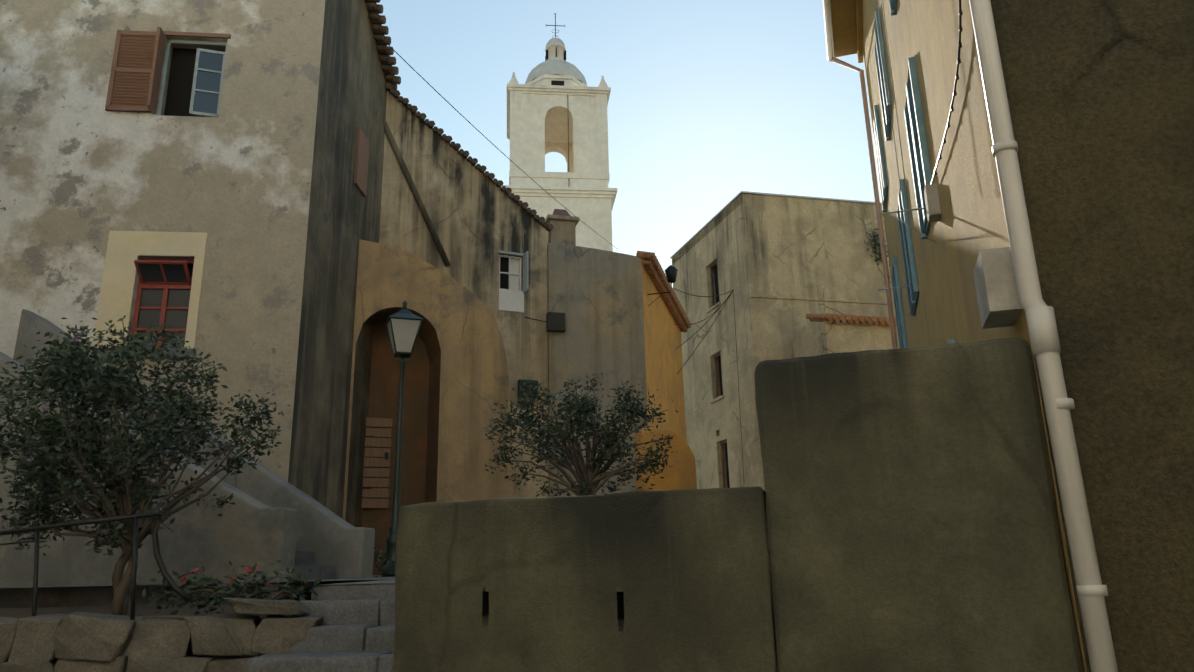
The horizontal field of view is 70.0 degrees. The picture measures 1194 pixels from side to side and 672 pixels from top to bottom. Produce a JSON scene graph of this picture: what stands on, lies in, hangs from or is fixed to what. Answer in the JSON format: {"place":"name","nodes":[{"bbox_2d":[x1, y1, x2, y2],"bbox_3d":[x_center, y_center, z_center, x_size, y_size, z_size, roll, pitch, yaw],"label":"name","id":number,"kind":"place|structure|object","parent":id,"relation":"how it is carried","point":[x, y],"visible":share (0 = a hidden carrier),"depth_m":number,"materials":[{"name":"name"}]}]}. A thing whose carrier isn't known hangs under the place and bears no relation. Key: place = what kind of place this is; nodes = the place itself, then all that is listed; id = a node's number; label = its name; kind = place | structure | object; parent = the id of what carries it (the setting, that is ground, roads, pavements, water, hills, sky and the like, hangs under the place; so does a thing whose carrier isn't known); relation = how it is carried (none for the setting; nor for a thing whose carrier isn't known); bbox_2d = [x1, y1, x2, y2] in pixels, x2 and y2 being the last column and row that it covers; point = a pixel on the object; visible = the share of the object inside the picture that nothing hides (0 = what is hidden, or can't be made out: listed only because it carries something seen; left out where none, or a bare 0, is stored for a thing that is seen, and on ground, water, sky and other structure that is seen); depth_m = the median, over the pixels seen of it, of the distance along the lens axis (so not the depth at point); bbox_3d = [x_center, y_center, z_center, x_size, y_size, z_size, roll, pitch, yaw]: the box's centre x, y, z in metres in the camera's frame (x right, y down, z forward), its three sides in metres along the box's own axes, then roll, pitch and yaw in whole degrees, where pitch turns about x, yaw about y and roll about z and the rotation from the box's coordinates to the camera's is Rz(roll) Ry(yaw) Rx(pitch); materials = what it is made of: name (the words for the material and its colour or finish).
{"place":"outdoors","nodes":[
{"label":"outdoors","id":0,"kind":"place"},
{"bbox_2d":[0,575,394,587],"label":"ground","id":1,"kind":"structure","parent":0,"point":[383,579],"depth_m":9.21,"materials":[{"name":"grey stone"}]},
{"bbox_2d":[0,309,374,607],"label":"stair parapets","id":2,"kind":"object","parent":1,"relation":"on","point":[268,517],"visible":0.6,"depth_m":9.76,"materials":[{"name":"paint"}]},
{"bbox_2d":[373,547,394,576],"bbox_3d":[-2.984,3.139,11.801,0.538,0.424,0.418,14,-22,-42],"label":"plant","id":3,"kind":"object","parent":1,"relation":"on","point":[383,564],"visible":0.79,"depth_m":11.78,"materials":[{"name":"green plant"}]},
{"bbox_2d":[382,301,423,576],"bbox_3d":[-2.948,1.440,12.725,0.540,4.140,0.540,4,-17,-18],"label":"street lamp","id":4,"kind":"object","parent":1,"relation":"on","point":[403,325],"visible":0.77,"depth_m":12.91,"materials":[{"name":"grey metal"}]},
{"bbox_2d":[484,373,677,496],"bbox_3d":[-0.177,1.518,9.618,2.260,2.281,1.602,-2,-16,1],"label":"bush","id":5,"kind":"object","parent":1,"relation":"on","point":[589,476],"visible":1,"depth_m":9.53,"materials":[{"name":"green plant"}]},
{"bbox_2d":[377,0,881,287],"label":"sky","id":6,"kind":"structure","parent":0,"point":[710,102],"materials":[{"name":"blue"}]},
{"label":"ground","id":7,"kind":"structure","parent":0,"visible":0},
{"bbox_2d":[0,604,290,655],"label":"planter soil","id":8,"kind":"structure","parent":7,"relation":"on","point":[143,610],"depth_m":7.85,"materials":[{"name":"brown soil"}]},
{"bbox_2d":[0,315,289,614],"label":"tree","id":9,"kind":"object","parent":8,"relation":"on","point":[108,460],"visible":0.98,"depth_m":7.24,"materials":[{"name":"green plant"}]},
{"bbox_2d":[139,560,320,615],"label":"geraniums","id":10,"kind":"object","parent":8,"relation":"on","point":[241,590],"visible":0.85,"depth_m":6.48,"materials":[{"name":"green plant"}]},
{"bbox_2d":[0,598,322,671],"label":"dry stone wall","id":11,"kind":"structure","parent":7,"relation":"on","point":[83,642],"depth_m":5.69,"materials":[{"name":"grey stone"}]},
{"bbox_2d":[0,511,192,619],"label":"iron railing","id":12,"kind":"object","parent":11,"relation":"on","point":[171,582],"visible":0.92,"depth_m":5.91,"materials":[{"name":"grey metal"}]},
{"bbox_2d":[129,615,245,656],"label":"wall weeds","id":13,"kind":"object","parent":11,"relation":"on","point":[179,617],"depth_m":6.01,"materials":[{"name":"green plant"}]},
{"bbox_2d":[0,0,324,481],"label":"building front","id":14,"kind":"structure","parent":7,"relation":"on","point":[83,172],"depth_m":14.09,"materials":[{"name":"paint"}]},
{"bbox_2d":[93,231,207,358],"bbox_3d":[-7.065,-0.680,13.483,1.562,2.112,0.100,1,-16,-6],"label":"window surround","id":15,"kind":"object","parent":14,"relation":"attached to","point":[125,249],"visible":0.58,"depth_m":13.57,"materials":[{"name":"beige paint"}]},
{"bbox_2d":[131,259,193,347],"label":"red window","id":16,"kind":"structure","parent":14,"relation":"in","point":[163,291],"depth_m":13.61,"materials":[{"name":"red wood"}]},
{"bbox_2d":[105,27,230,116],"bbox_3d":[-7.310,-4.505,14.582,1.822,1.616,0.424,4,-17,-18],"label":"window","id":17,"kind":"structure","parent":14,"relation":"attached to","point":[136,72],"depth_m":14.57,"materials":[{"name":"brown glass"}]},
{"bbox_2d":[292,551,334,600],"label":"side stair steps","id":18,"kind":"structure","parent":7,"relation":"on","point":[304,563],"depth_m":10.13,"materials":[{"name":"stone"}]},
{"bbox_2d":[247,583,394,671],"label":"granite steps","id":19,"kind":"structure","parent":7,"relation":"on","point":[354,631],"depth_m":5.84,"materials":[{"name":"grey stone"}]},
{"bbox_2d":[288,0,386,526],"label":"building","id":20,"kind":"structure","parent":7,"relation":"on","point":[344,216],"depth_m":15.53,"materials":[{"name":"paint"}]},
{"bbox_2d":[354,0,400,196],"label":"eave","id":21,"kind":"object","parent":20,"relation":"attached to","point":[380,31],"visible":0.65,"depth_m":17.88,"materials":[{"name":"ceramic"}]},
{"bbox_2d":[342,239,513,580],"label":"wall","id":22,"kind":"structure","parent":7,"relation":"on","point":[456,382],"depth_m":16.87,"materials":[{"name":"paint"}]},
{"bbox_2d":[361,417,392,507],"bbox_3d":[-4.437,2.462,16.625,0.808,1.748,0.090,5,-17,-22],"label":"niche door","id":23,"kind":"structure","parent":22,"relation":"attached to","point":[381,482],"depth_m":16.66,"materials":[{"name":"brown wood"}]},
{"bbox_2d":[362,436,388,488],"bbox_3d":[-4.430,2.454,16.591,0.717,1.030,0.040,5,-17,-22],"label":"door ironwork","id":24,"kind":"object","parent":23,"relation":"attached to","point":[386,456],"depth_m":16.72,"materials":[{"name":"grey metal"}]},
{"bbox_2d":[379,91,548,497],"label":"wall","id":25,"kind":"structure","parent":7,"relation":"on","point":[479,220],"depth_m":18.87,"materials":[{"name":"paint"}]},
{"bbox_2d":[384,118,450,265],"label":"slanted pole","id":26,"kind":"structure","parent":25,"relation":"attached to","point":[417,197],"depth_m":18.59,"materials":[{"name":"paint"}]},
{"bbox_2d":[385,82,552,231],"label":"tiles","id":27,"kind":"object","parent":25,"relation":"attached to","point":[462,152],"visible":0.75,"depth_m":19.30,"materials":[{"name":"ceramic"}]},
{"bbox_2d":[498,250,528,312],"bbox_3d":[-1.859,-1.203,19.030,0.699,1.387,0.379,-2,-16,1],"label":"window","id":28,"kind":"structure","parent":25,"relation":"attached to","point":[511,298],"depth_m":19.00,"materials":[{"name":"white paint"}]},
{"bbox_2d":[518,379,537,397],"bbox_3d":[-1.488,1.138,18.422,0.426,0.359,0.145,5,-17,-22],"label":"window","id":29,"kind":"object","parent":25,"relation":"attached to","point":[527,382],"visible":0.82,"depth_m":18.36,"materials":[{"name":"black"}]},
{"bbox_2d":[502,84,617,251],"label":"bell tower","id":30,"kind":"structure","parent":7,"relation":"on","point":[539,117],"depth_m":44.72,"materials":[{"name":"white paint"}]},
{"bbox_2d":[509,38,607,86],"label":"dome","id":31,"kind":"structure","parent":30,"relation":"on","point":[555,67],"depth_m":47.20,"materials":[{"name":"white paint"}]},
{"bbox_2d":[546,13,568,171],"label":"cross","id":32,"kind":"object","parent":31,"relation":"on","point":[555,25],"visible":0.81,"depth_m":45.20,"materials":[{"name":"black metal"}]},
{"bbox_2d":[392,486,777,671],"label":"wall","id":33,"kind":"structure","parent":7,"relation":"on","point":[659,581],"depth_m":4.97,"materials":[{"name":"paint"}]},
{"bbox_2d":[547,243,647,496],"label":"wall","id":34,"kind":"structure","parent":7,"relation":"on","point":[595,296],"depth_m":19.18,"materials":[{"name":"paint"}]},
{"bbox_2d":[524,312,565,331],"bbox_3d":[-1.153,-0.316,18.815,0.899,0.406,0.185,3,-17,-14],"label":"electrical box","id":35,"kind":"object","parent":34,"relation":"attached to","point":[555,321],"visible":1,"depth_m":18.80,"materials":[{"name":"black plastic"}]},
{"bbox_2d":[544,209,578,245],"bbox_3d":[-0.859,-2.261,20.068,0.749,1.568,0.749,3,-17,-14],"label":"chimney","id":36,"kind":"object","parent":34,"relation":"attached to","point":[564,223],"visible":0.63,"depth_m":19.83,"materials":[{"name":"paint"}]},
{"bbox_2d":[642,264,685,439],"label":"wall","id":37,"kind":"structure","parent":7,"relation":"on","point":[663,354],"depth_m":21.65,"materials":[{"name":"paint"}]},
{"bbox_2d":[647,265,677,305],"bbox_3d":[1.570,-1.186,20.287,0.744,0.976,0.296,-8,-17,23],"label":"wall lamp","id":38,"kind":"object","parent":37,"relation":"attached to","point":[671,271],"visible":0.98,"depth_m":20.18,"materials":[{"name":"black metal"}]},
{"bbox_2d":[636,251,690,331],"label":"tiles","id":39,"kind":"object","parent":37,"relation":"attached to","point":[654,269],"visible":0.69,"depth_m":21.76,"materials":[{"name":"ceramic"}]},
{"bbox_2d":[635,428,696,490],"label":"ochre wall","id":40,"kind":"structure","parent":7,"relation":"on","point":[680,474],"depth_m":14.35,"materials":[{"name":"paint"}]},
{"bbox_2d":[672,193,895,490],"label":"building","id":41,"kind":"structure","parent":7,"relation":"on","point":[762,245],"depth_m":27.24,"materials":[{"name":"paint"}]},
{"bbox_2d":[388,45,743,478],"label":"cables","id":42,"kind":"object","parent":41,"relation":"attached to","point":[617,248],"visible":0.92,"depth_m":25.82,"materials":[{"name":"black plastic"}]},
{"bbox_2d":[670,191,893,487],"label":"trim","id":43,"kind":"structure","parent":41,"relation":"attached to","point":[718,397],"depth_m":27.75,"materials":[{"name":"paint"}]},
{"bbox_2d":[864,228,888,265],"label":"plant on the wall","id":44,"kind":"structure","parent":41,"relation":"attached to","point":[874,237],"depth_m":27.50,"materials":[{"name":"green plant"}]},
{"bbox_2d":[792,321,899,357],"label":"wall","id":45,"kind":"structure","parent":7,"relation":"on","point":[823,337],"depth_m":24.22,"materials":[{"name":"paint"}]},
{"bbox_2d":[805,313,896,325],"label":"roof tiles","id":46,"kind":"object","parent":45,"relation":"on","point":[857,319],"visible":0.62,"depth_m":24.12,"materials":[{"name":"ceramic"}]},
{"bbox_2d":[754,337,1083,671],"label":"wall","id":47,"kind":"structure","parent":7,"relation":"on","point":[912,519],"depth_m":4.50,"materials":[{"name":"paint"}]},
{"bbox_2d":[863,0,1193,671],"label":"building","id":48,"kind":"structure","parent":7,"relation":"on","point":[1100,95],"depth_m":4.61,"materials":[{"name":"paint"}]},
{"bbox_2d":[822,0,897,348],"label":"drainpipe","id":49,"kind":"object","parent":48,"relation":"attached to","point":[843,22],"visible":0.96,"depth_m":16.34,"materials":[{"name":"metal"}]},
{"bbox_2d":[873,0,954,347],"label":"shutters","id":50,"kind":"object","parent":48,"relation":"attached to","point":[918,149],"visible":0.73,"depth_m":10.88,"materials":[{"name":"wood"}]},
{"bbox_2d":[877,0,1022,328],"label":"fittings","id":51,"kind":"object","parent":48,"relation":"attached to","point":[999,305],"visible":0.98,"depth_m":4.79,"materials":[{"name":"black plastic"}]},
{"bbox_2d":[969,0,1117,671],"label":"white downpipe","id":52,"kind":"object","parent":48,"relation":"attached to","point":[1091,589],"visible":1,"depth_m":4.36,"materials":[{"name":"plastic"}]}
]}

